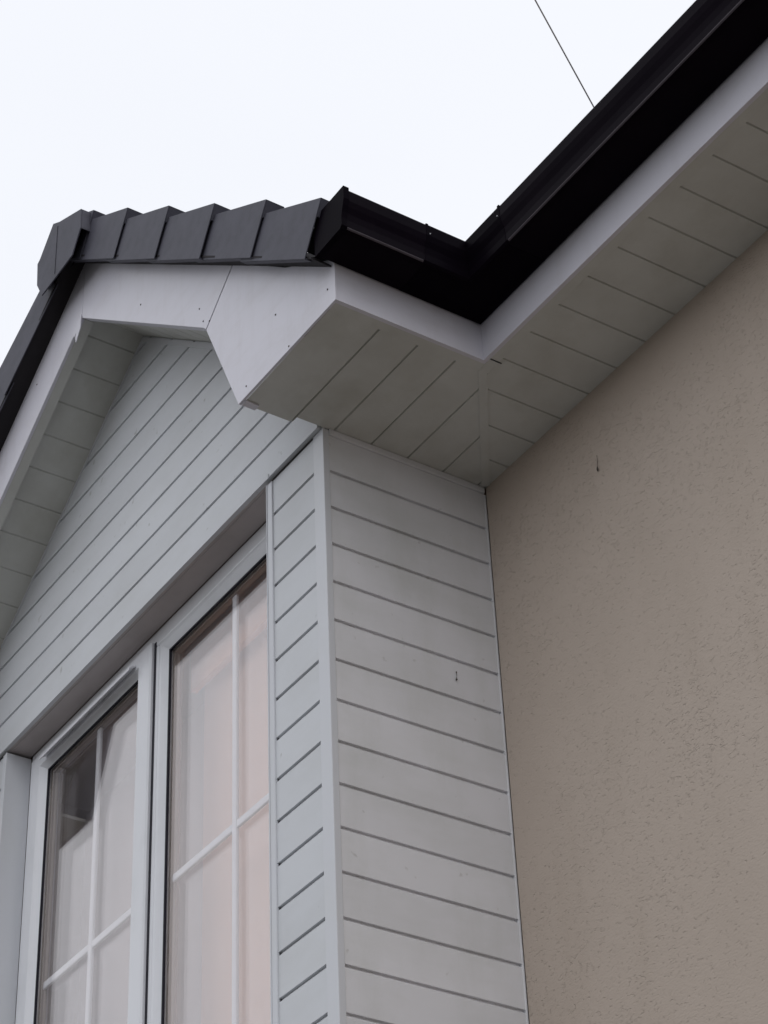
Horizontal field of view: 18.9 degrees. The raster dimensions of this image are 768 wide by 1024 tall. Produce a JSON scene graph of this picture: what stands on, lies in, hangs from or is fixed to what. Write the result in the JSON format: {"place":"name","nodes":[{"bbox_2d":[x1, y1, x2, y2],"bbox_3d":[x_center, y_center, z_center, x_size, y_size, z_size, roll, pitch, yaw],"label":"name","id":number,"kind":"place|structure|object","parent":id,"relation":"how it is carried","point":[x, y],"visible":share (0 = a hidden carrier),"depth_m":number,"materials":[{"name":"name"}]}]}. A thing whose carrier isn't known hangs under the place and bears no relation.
{"place":"outdoors","nodes":[
{"label":"outdoors","id":0,"kind":"place"},
{"bbox_2d":[0,0,695,366],"label":"sky","id":1,"kind":"structure","parent":0,"point":[433,113],"materials":[{"name":"white"}]},
{"label":"ground","id":2,"kind":"structure","parent":0,"visible":0},
{"bbox_2d":[0,0,767,1023],"bbox_3d":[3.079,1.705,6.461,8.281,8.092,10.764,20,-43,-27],"label":"house","id":3,"kind":"structure","parent":2,"relation":"on","point":[310,508],"depth_m":4.96,"materials":[{"name":"plastic"}]},
{"bbox_2d":[15,523,268,1023],"bbox_3d":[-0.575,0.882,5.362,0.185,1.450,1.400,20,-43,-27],"label":"window","id":4,"kind":"structure","parent":3,"relation":"in","point":[154,675],"depth_m":5.59,"materials":[{"name":"plastic"}]},
{"bbox_2d":[535,0,593,107],"bbox_3d":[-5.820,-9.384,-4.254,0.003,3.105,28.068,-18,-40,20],"label":"overhead cable","id":5,"kind":"object","parent":3,"relation":"on","point":[564,53],"visible":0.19,"depth_m":4.78,"materials":[{"name":"grey plastic"}]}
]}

